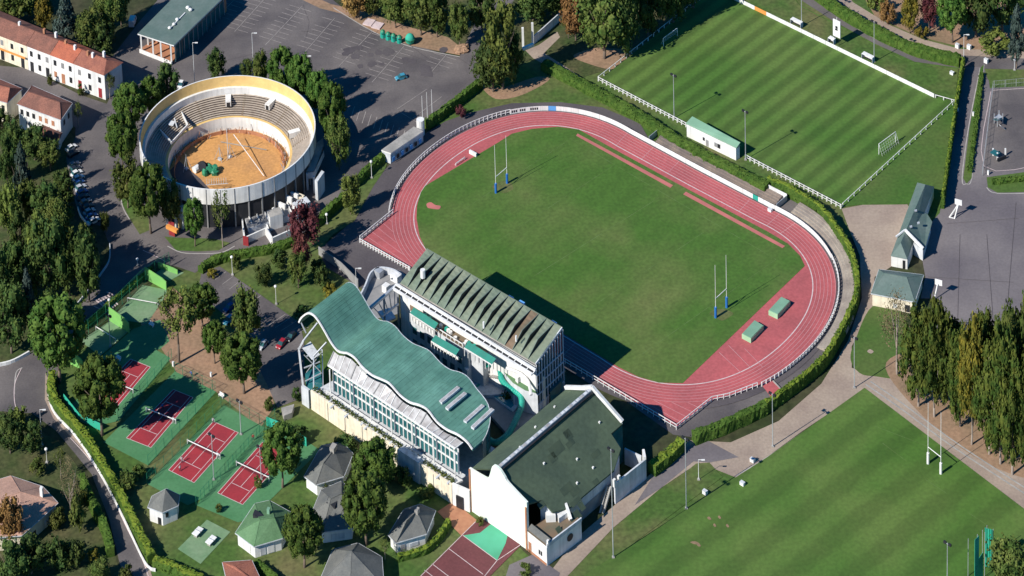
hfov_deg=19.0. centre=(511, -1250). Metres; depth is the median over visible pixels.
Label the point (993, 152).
spring toy tower
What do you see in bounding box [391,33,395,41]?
recycling bin
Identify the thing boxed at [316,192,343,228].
hedge
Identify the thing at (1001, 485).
gravel path
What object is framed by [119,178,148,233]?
grass verge
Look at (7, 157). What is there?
tree
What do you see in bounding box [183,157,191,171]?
rigging tripod
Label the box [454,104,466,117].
shrub
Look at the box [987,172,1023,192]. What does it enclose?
grass verge
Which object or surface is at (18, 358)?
roadside wall
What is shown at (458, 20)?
tree
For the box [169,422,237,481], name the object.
tennis court
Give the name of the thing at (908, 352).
poplar tree
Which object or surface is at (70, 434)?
pavement
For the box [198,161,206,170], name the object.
tyre stack
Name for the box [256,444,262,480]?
floodlight pole
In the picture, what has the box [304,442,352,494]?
lodge
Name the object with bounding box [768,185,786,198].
terrace wall
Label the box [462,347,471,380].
slide tower
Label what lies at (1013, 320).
tree
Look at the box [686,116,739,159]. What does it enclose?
changing hut
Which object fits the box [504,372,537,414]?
roof garden
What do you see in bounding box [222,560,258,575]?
shed
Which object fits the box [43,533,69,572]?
shrub
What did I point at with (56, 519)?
shrub
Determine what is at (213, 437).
floodlight pole
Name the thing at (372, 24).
concrete slabs
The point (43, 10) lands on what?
tree
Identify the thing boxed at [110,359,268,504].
court lines
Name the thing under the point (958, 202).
basketball hoop
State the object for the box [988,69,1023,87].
grass verge
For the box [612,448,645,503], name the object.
yard wall
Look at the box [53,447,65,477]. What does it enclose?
tree
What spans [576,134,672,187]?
long jump runway
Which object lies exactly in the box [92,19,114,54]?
tree
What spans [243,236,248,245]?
door
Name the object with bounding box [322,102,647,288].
service path
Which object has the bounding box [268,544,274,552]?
door
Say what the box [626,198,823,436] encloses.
track surround
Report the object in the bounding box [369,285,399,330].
steel frame
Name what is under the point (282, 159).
barrier fence
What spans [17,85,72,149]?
house
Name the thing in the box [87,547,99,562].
shrub
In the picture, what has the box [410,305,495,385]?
club terrace
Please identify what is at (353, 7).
tree
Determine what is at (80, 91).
shrub
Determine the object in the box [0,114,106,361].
garden ground
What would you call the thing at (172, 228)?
entrance gate
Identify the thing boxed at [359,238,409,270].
track railing
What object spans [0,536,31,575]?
tree
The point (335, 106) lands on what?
pine tree
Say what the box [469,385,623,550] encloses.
sports hall
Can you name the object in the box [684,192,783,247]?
long jump runway
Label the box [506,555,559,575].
paved yard
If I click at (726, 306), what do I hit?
rugby goal
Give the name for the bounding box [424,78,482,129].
hedge
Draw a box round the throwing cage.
[968,527,993,575]
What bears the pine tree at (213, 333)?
on the sandy ground at (196, 358)
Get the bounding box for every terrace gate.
[649,130,656,139]
[776,195,786,206]
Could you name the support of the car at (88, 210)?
on the road at (128, 242)
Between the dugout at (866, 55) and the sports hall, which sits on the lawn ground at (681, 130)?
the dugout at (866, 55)
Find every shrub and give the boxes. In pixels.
[13,405,26,422]
[28,455,45,476]
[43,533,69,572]
[47,73,52,85]
[47,506,66,530]
[61,539,85,568]
[68,491,85,532]
[73,479,90,506]
[77,83,84,95]
[84,225,95,237]
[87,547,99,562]
[118,467,137,490]
[118,563,132,575]
[132,463,145,477]
[207,268,216,278]
[215,503,222,511]
[229,253,240,268]
[254,475,261,488]
[263,396,273,410]
[270,248,287,268]
[291,386,301,401]
[293,303,308,321]
[294,424,308,444]
[310,256,324,271]
[313,263,330,290]
[322,281,336,298]
[331,430,358,455]
[385,465,404,483]
[397,466,412,485]
[417,482,434,498]
[475,516,483,525]
[500,389,512,400]
[519,562,530,575]
[865,0,886,12]
[913,25,929,38]
[978,25,1010,56]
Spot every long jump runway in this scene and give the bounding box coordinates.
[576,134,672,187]
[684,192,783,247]
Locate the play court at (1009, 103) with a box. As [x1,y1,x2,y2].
[982,87,1023,170]
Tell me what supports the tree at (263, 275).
on the club lawn at (308, 293)
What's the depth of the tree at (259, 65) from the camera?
1098.70 m
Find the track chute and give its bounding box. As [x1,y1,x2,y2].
[361,215,707,425]
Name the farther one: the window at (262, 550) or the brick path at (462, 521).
the brick path at (462, 521)
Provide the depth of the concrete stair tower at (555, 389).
945.33 m
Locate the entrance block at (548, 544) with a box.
[527,512,581,565]
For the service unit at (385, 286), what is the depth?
997.14 m
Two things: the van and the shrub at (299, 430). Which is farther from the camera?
the van
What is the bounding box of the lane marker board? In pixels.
[469,149,476,156]
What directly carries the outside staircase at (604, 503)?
on the ground at (652, 438)
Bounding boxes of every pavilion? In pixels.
[871,269,923,312]
[891,182,933,268]
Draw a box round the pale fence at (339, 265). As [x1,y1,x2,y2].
[318,247,358,287]
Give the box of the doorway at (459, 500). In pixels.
[456,495,463,509]
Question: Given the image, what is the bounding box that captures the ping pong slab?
[178,520,229,563]
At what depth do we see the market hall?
1126.33 m
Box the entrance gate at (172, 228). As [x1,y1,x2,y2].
[166,214,178,236]
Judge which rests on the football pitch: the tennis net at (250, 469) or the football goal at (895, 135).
the football goal at (895, 135)
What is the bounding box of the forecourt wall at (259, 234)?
[241,219,290,245]
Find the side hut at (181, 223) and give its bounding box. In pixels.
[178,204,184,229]
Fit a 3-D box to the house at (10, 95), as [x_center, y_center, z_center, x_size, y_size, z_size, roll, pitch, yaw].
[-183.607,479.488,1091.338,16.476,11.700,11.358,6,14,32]
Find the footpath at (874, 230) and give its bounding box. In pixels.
[554,204,908,575]
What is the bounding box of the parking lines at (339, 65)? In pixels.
[215,0,455,333]
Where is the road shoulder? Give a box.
[839,0,1023,57]
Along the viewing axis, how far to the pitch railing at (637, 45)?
1117.46 m
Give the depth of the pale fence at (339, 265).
1008.34 m
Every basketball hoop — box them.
[934,279,941,297]
[949,199,961,218]
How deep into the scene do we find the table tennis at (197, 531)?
900.07 m
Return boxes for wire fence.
[86,253,169,333]
[118,349,171,420]
[146,394,266,494]
[147,362,215,459]
[195,409,274,503]
[982,78,1022,175]
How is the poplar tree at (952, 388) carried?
on the worn earth at (944, 422)
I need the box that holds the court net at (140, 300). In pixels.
[127,297,157,303]
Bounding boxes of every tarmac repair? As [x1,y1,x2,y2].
[343,47,354,53]
[351,53,359,58]
[354,45,361,49]
[367,60,376,67]
[375,49,382,54]
[382,48,394,55]
[402,57,409,61]
[409,58,415,63]
[420,71,432,76]
[439,47,447,52]
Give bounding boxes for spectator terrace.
[656,135,781,204]
[791,202,853,350]
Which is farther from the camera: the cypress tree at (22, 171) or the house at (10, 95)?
the house at (10, 95)
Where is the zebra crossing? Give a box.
[94,292,117,310]
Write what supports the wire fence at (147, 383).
on the lawn ground at (168, 540)
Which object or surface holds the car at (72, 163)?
on the road at (128, 242)
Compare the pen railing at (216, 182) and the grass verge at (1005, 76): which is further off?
the grass verge at (1005, 76)
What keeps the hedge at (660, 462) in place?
on the ground at (652, 438)
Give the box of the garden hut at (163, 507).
[147,488,179,525]
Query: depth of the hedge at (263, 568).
884.82 m
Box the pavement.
[45,373,151,575]
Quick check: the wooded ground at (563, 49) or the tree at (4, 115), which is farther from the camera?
the wooded ground at (563, 49)
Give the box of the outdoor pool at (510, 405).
[493,394,517,411]
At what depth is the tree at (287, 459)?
911.73 m
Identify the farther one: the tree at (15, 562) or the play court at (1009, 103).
the play court at (1009, 103)
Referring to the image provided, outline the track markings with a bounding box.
[368,112,835,420]
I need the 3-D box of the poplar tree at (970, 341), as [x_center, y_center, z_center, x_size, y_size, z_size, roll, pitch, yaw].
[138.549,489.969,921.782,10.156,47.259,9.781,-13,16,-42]
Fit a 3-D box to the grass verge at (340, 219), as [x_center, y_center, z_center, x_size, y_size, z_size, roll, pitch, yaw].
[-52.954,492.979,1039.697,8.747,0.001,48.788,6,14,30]
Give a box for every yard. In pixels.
[364,266,405,317]
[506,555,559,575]
[921,67,1023,333]
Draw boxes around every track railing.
[359,209,392,238]
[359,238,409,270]
[389,109,509,211]
[564,358,676,428]
[676,382,757,429]
[761,253,839,386]
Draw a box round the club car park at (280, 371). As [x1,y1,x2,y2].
[199,266,304,407]
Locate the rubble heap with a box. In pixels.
[454,43,469,53]
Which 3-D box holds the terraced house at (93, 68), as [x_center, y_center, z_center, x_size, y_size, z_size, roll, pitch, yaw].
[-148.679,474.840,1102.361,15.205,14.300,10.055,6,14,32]
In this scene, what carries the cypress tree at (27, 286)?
on the garden ground at (37, 172)
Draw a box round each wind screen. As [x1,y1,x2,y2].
[63,394,99,429]
[266,417,306,446]
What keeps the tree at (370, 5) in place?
on the grass verge at (429, 40)
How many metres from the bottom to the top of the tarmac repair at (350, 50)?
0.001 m
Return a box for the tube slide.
[486,363,524,445]
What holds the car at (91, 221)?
on the road at (128, 242)
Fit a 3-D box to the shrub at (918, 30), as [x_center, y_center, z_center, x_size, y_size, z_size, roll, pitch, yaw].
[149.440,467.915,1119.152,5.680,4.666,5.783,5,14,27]
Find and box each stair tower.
[315,170,324,200]
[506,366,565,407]
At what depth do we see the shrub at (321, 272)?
998.46 m
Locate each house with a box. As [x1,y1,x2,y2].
[0,11,42,69]
[0,79,22,120]
[0,476,58,550]
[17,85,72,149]
[26,28,68,76]
[50,39,89,87]
[73,49,122,99]
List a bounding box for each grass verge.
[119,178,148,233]
[165,237,228,250]
[304,0,459,54]
[315,162,386,246]
[850,306,905,377]
[963,65,983,183]
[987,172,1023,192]
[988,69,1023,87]
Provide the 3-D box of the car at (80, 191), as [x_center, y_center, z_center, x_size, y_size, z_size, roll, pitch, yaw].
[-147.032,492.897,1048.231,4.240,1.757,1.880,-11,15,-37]
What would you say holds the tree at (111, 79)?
on the ground at (652, 438)
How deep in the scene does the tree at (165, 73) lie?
1087.56 m
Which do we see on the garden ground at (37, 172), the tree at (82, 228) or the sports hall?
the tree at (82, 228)
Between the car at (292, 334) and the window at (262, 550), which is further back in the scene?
the car at (292, 334)
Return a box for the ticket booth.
[381,117,424,163]
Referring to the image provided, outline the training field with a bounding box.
[584,388,1023,575]
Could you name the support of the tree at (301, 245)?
on the club lawn at (308, 293)
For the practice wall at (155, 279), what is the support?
on the lawn ground at (168, 540)
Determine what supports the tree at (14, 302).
on the garden ground at (37, 172)
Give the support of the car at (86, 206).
on the road at (128, 242)
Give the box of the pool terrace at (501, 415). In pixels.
[409,340,541,433]
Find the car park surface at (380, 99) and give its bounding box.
[140,0,468,190]
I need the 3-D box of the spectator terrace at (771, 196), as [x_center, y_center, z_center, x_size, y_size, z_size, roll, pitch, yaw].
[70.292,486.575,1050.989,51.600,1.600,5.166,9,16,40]
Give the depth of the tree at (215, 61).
1103.03 m
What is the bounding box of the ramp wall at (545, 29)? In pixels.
[533,11,562,43]
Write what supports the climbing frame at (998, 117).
on the play court at (1009, 103)
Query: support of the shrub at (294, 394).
on the club car park at (280, 371)
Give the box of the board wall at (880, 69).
[735,0,933,96]
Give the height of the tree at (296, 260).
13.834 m
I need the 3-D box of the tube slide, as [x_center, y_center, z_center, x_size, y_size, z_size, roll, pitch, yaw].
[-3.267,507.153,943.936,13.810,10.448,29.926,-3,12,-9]
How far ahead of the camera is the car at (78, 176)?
1055.09 m
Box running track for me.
[391,111,835,402]
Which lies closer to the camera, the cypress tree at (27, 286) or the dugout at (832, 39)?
the cypress tree at (27, 286)
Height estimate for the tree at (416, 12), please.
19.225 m
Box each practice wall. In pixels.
[70,356,82,367]
[108,307,129,332]
[144,267,166,289]
[158,262,177,273]
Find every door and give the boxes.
[1,50,4,60]
[21,58,24,67]
[30,61,33,71]
[46,68,49,76]
[61,73,64,83]
[98,88,101,97]
[178,218,181,228]
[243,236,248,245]
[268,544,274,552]
[400,544,405,551]
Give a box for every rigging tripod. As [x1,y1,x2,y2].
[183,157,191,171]
[214,148,222,161]
[227,143,235,158]
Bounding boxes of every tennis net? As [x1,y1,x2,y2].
[146,408,175,423]
[187,439,220,458]
[236,461,268,479]
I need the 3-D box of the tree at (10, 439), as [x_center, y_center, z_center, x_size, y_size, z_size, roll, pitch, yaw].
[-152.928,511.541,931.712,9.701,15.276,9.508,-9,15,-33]
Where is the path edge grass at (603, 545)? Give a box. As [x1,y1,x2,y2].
[568,469,735,575]
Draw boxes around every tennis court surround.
[67,349,169,423]
[93,320,168,379]
[104,372,215,464]
[148,405,263,504]
[197,418,318,521]
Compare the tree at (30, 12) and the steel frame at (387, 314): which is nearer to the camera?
the steel frame at (387, 314)
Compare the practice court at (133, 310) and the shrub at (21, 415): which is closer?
the shrub at (21, 415)
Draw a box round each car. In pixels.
[65,143,77,151]
[67,149,78,157]
[67,160,80,168]
[69,165,81,171]
[70,169,82,177]
[72,174,84,180]
[74,179,85,186]
[75,183,86,191]
[75,188,88,196]
[76,193,89,201]
[79,198,91,206]
[81,202,94,210]
[83,207,95,215]
[85,212,97,220]
[87,216,99,225]
[178,80,184,88]
[223,301,234,312]
[223,314,234,325]
[259,338,268,350]
[275,338,287,349]
[285,330,296,341]
[395,72,406,80]
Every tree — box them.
[0,0,34,17]
[0,106,11,140]
[0,115,24,150]
[0,130,17,183]
[0,180,23,233]
[0,243,14,299]
[0,278,29,353]
[0,405,24,453]
[0,493,25,540]
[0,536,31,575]
[1,237,25,284]
[7,208,29,249]
[12,140,31,201]
[15,240,43,297]
[16,178,37,222]
[17,530,46,575]
[19,419,42,454]
[21,266,35,329]
[22,122,52,159]
[24,207,43,243]
[26,178,63,217]
[26,211,70,290]
[27,0,37,15]
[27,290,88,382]
[34,0,53,28]
[36,138,60,170]
[38,287,55,318]
[40,192,74,233]
[51,232,76,295]
[52,0,77,38]
[52,167,75,206]
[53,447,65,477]
[57,456,80,509]
[66,221,90,239]
[71,228,100,302]
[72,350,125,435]
[73,100,83,127]
[74,4,104,48]
[87,555,110,575]
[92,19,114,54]
[93,0,127,39]
[99,211,109,234]
[104,110,138,164]
[106,73,114,98]
[109,150,137,207]
[112,81,146,122]
[115,0,130,26]
[127,158,167,233]
[140,74,162,111]
[156,59,180,99]
[156,284,197,363]
[160,177,181,221]
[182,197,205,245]
[188,281,219,326]
[201,319,226,363]
[205,46,226,77]
[210,190,229,246]
[219,330,261,393]
[230,280,264,333]
[239,58,252,75]
[251,48,267,77]
[253,262,271,286]
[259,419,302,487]
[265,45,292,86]
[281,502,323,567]
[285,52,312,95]
[285,199,321,243]
[287,251,307,287]
[291,233,311,267]
[304,69,331,123]
[316,80,347,134]
[324,114,351,169]
[339,0,368,17]
[340,173,361,213]
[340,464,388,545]
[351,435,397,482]
[363,0,381,15]
[379,0,404,27]
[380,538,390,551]
[401,0,432,35]
[424,0,448,37]
[447,0,469,43]
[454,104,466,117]
[467,0,496,31]
[469,36,513,91]
[481,0,516,89]
[507,31,525,79]
[511,0,554,23]
[546,0,562,15]
[559,0,589,40]
[572,0,629,58]
[612,0,641,57]
[635,0,670,37]
[656,0,690,22]
[879,0,896,23]
[879,288,910,374]
[897,299,932,406]
[900,0,920,32]
[913,292,952,417]
[919,0,938,31]
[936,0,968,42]
[940,313,961,394]
[946,318,965,426]
[953,0,998,37]
[955,309,984,444]
[968,305,994,426]
[970,338,1001,454]
[980,314,1019,464]
[985,0,1023,32]
[985,532,1023,575]
[989,313,997,339]
[992,347,1023,474]
[999,298,1023,362]
[1007,3,1023,68]
[1014,344,1023,456]
[1020,289,1023,307]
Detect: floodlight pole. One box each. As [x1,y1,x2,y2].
[105,312,111,346]
[208,432,214,480]
[236,399,242,434]
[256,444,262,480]
[607,446,614,557]
[670,73,676,118]
[681,435,688,509]
[742,109,747,160]
[768,391,775,447]
[850,334,857,388]
[943,540,951,575]
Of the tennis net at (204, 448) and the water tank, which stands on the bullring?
the water tank
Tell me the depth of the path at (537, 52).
1118.36 m
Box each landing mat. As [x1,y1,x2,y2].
[742,320,763,342]
[768,297,789,318]
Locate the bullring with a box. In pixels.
[139,75,316,227]
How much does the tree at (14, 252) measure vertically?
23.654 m
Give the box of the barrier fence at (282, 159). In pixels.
[173,124,288,174]
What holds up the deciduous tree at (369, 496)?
on the lawn ground at (168, 540)
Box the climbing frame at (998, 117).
[993,113,1005,129]
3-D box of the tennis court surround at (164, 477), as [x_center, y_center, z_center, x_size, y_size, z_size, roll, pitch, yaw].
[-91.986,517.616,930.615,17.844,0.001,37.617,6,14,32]
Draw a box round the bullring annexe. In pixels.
[306,138,323,193]
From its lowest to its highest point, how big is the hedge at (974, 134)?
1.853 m
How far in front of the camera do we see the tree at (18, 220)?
1015.97 m
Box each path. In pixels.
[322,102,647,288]
[383,110,841,408]
[437,503,475,534]
[525,32,579,76]
[635,441,736,504]
[852,368,1023,507]
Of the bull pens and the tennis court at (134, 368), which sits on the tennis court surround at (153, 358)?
the tennis court at (134, 368)
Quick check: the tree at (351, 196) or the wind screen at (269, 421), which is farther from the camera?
the tree at (351, 196)
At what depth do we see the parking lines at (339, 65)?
1121.08 m
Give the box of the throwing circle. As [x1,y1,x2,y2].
[426,202,440,208]
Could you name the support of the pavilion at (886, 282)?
on the ground at (652, 438)
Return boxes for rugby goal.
[494,145,507,193]
[714,277,727,317]
[927,447,941,474]
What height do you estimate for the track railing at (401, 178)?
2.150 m
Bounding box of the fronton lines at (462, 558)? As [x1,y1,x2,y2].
[421,522,519,575]
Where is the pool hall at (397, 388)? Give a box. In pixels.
[298,282,494,503]
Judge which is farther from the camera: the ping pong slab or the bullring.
the bullring
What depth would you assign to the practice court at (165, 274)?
1008.40 m
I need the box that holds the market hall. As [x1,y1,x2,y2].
[138,0,226,63]
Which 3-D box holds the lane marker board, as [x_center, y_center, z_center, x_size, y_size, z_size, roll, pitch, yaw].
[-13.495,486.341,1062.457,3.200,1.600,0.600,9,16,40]
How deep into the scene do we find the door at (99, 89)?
1097.93 m
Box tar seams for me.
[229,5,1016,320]
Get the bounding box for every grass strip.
[744,0,957,101]
[844,105,953,209]
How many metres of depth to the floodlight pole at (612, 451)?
884.24 m
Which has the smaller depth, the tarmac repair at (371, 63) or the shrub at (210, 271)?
the shrub at (210, 271)
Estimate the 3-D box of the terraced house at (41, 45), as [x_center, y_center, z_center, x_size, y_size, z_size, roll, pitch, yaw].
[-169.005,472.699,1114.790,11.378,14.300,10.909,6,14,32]
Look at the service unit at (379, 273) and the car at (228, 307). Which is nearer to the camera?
the car at (228, 307)
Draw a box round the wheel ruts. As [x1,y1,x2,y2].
[865,381,1023,493]
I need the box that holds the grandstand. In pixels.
[392,248,564,411]
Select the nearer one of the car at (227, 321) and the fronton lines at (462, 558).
the fronton lines at (462, 558)
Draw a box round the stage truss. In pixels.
[221,141,266,149]
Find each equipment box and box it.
[702,488,707,495]
[739,480,744,486]
[749,456,754,463]
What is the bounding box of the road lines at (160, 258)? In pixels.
[14,38,1023,575]
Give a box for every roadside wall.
[0,351,29,365]
[48,399,155,571]
[78,243,110,302]
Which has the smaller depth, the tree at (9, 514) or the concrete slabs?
the tree at (9, 514)
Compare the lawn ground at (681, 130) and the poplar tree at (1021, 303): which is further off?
the lawn ground at (681, 130)
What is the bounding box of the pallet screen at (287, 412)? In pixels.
[281,404,293,420]
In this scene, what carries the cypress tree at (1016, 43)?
on the lawn ground at (681, 130)
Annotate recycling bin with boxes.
[380,29,385,38]
[386,31,390,40]
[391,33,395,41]
[397,35,401,43]
[405,33,414,44]
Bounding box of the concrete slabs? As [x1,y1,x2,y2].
[362,18,383,29]
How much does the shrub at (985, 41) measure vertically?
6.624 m
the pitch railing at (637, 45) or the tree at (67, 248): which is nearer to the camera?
the tree at (67, 248)
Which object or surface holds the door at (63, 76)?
in the terraced house at (65, 53)
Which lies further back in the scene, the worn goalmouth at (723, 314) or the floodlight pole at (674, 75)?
the floodlight pole at (674, 75)
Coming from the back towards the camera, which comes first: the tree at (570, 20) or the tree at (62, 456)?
the tree at (570, 20)
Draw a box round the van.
[128,15,136,26]
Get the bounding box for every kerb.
[14,8,1023,475]
[77,207,89,225]
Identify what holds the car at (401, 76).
on the car park surface at (380, 99)
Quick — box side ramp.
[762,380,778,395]
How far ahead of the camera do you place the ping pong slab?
897.55 m
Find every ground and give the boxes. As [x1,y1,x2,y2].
[0,0,938,573]
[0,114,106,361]
[0,411,118,575]
[55,238,527,575]
[141,288,274,425]
[359,0,697,77]
[437,0,1018,237]
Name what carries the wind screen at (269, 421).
on the tennis court surround at (269, 489)
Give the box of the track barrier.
[510,106,830,257]
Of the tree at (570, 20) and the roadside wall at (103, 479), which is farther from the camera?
the tree at (570, 20)
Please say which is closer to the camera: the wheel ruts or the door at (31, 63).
the wheel ruts
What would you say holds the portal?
on the ground at (652, 438)
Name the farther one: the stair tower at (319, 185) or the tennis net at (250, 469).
the stair tower at (319, 185)
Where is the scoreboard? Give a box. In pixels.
[833,17,840,37]
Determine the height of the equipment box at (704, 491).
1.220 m
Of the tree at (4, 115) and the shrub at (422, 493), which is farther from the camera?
the tree at (4, 115)
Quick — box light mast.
[233,134,263,175]
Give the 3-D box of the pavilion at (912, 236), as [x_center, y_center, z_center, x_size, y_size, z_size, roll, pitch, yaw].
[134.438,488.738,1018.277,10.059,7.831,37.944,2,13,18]
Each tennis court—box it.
[105,359,149,404]
[127,390,192,446]
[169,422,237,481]
[218,442,276,503]
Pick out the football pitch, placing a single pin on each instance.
(823, 119)
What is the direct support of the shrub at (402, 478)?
on the lawn ground at (168, 540)
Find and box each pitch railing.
[598,5,690,76]
[598,77,686,126]
[746,155,841,208]
[842,100,954,206]
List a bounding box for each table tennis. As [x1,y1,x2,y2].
[192,526,203,537]
[205,535,216,545]
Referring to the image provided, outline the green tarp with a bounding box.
[202,163,218,176]
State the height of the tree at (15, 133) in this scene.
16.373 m
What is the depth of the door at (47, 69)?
1110.06 m
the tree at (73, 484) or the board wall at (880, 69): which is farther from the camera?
the board wall at (880, 69)
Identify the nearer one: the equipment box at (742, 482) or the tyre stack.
the equipment box at (742, 482)
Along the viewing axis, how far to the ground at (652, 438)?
948.49 m
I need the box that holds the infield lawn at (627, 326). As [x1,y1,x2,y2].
[417,127,804,382]
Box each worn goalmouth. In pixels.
[492,181,512,192]
[710,309,732,320]
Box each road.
[0,0,513,575]
[802,0,1023,69]
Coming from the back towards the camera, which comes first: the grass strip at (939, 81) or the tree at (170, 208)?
the grass strip at (939, 81)
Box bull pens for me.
[245,191,310,234]
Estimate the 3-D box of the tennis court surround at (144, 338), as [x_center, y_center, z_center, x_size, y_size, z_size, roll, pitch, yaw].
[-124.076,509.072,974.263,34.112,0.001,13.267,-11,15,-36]
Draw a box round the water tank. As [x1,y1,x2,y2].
[192,164,199,172]
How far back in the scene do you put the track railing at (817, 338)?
970.55 m
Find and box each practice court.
[83,321,130,355]
[117,285,166,323]
[156,269,182,280]
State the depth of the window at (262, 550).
891.96 m
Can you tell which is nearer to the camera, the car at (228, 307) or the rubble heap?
the car at (228, 307)
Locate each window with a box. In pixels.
[242,541,250,552]
[260,547,265,555]
[331,533,344,539]
[410,541,418,546]
[450,362,454,369]
[567,533,572,540]
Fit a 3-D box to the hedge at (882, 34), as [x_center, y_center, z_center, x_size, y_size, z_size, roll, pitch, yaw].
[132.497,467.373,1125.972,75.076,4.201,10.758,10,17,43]
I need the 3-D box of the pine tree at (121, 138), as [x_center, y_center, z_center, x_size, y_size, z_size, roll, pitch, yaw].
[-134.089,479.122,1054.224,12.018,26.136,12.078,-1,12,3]
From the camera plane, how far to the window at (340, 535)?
896.54 m
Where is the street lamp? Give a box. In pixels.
[697,459,704,480]
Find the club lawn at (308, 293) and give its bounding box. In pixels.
[220,250,349,318]
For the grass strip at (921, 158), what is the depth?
1047.92 m
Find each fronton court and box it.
[420,520,520,575]
[464,524,506,559]
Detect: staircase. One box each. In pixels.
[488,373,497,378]
[599,485,610,513]
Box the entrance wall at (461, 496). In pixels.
[452,482,470,511]
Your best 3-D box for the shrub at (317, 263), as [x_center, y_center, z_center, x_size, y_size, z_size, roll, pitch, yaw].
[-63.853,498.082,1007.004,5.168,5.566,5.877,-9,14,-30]
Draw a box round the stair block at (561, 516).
[545,503,571,522]
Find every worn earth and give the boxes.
[483,76,549,98]
[574,47,639,68]
[866,0,1023,49]
[885,353,1023,477]
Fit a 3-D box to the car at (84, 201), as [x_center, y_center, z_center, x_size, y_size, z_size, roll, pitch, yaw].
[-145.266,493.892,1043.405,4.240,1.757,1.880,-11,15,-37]
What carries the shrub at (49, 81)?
on the ground at (652, 438)
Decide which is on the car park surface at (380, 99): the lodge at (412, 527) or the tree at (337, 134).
the tree at (337, 134)
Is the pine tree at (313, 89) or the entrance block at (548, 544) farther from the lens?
the pine tree at (313, 89)
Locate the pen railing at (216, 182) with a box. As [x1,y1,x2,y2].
[206,178,227,184]
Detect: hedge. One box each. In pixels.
[46,368,155,564]
[77,471,114,557]
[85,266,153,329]
[152,554,203,575]
[198,237,295,273]
[253,558,277,575]
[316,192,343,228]
[356,152,385,186]
[395,517,451,562]
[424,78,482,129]
[540,59,769,191]
[646,436,686,476]
[690,399,767,445]
[764,173,860,413]
[814,0,960,67]
[940,57,965,208]
[966,70,984,172]
[991,175,1023,184]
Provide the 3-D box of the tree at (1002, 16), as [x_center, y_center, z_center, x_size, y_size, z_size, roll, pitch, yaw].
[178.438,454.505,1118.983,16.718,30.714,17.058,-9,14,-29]
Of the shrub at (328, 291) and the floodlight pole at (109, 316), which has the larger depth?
the shrub at (328, 291)
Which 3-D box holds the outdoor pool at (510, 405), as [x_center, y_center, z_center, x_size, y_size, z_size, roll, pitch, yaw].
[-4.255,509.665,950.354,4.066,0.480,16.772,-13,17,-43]
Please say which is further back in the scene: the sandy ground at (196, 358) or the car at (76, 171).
the car at (76, 171)
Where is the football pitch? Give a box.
[599,0,957,208]
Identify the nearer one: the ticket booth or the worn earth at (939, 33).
the ticket booth
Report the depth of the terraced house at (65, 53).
1106.16 m
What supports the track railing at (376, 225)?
on the track chute
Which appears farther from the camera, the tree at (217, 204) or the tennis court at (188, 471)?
the tree at (217, 204)
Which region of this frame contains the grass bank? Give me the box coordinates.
[443,70,601,119]
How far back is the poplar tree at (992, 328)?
926.61 m
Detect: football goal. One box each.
[661,28,677,45]
[879,131,898,153]
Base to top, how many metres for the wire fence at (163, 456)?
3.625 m
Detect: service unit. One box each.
[374,268,383,279]
[382,282,389,292]
[390,271,401,282]
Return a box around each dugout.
[790,17,802,27]
[828,35,835,44]
[862,51,873,63]
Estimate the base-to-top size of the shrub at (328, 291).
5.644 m
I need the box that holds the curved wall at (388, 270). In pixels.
[361,267,401,296]
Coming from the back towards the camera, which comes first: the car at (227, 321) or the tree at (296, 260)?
the tree at (296, 260)
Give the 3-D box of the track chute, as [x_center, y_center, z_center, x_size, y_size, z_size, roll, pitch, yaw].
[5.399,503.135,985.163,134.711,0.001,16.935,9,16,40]
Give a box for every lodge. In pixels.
[235,500,289,557]
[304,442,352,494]
[313,481,352,542]
[321,543,383,575]
[388,504,435,552]
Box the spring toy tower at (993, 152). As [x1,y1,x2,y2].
[990,148,1005,160]
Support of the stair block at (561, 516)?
on the ground at (652, 438)
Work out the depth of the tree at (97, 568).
883.49 m
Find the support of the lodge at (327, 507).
on the lawn ground at (168, 540)
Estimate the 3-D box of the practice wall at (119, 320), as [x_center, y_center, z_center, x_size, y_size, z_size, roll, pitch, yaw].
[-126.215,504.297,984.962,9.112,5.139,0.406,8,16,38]
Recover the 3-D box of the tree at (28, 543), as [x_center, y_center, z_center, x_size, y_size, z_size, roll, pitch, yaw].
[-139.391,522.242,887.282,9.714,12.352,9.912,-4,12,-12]
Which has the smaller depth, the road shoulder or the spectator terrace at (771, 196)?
the spectator terrace at (771, 196)
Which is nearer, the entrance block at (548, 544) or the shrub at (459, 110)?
the entrance block at (548, 544)
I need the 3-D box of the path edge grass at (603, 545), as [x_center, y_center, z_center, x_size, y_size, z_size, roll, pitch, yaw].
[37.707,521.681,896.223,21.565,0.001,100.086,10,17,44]
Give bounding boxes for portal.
[521,22,533,49]
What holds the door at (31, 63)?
in the terraced house at (41, 45)

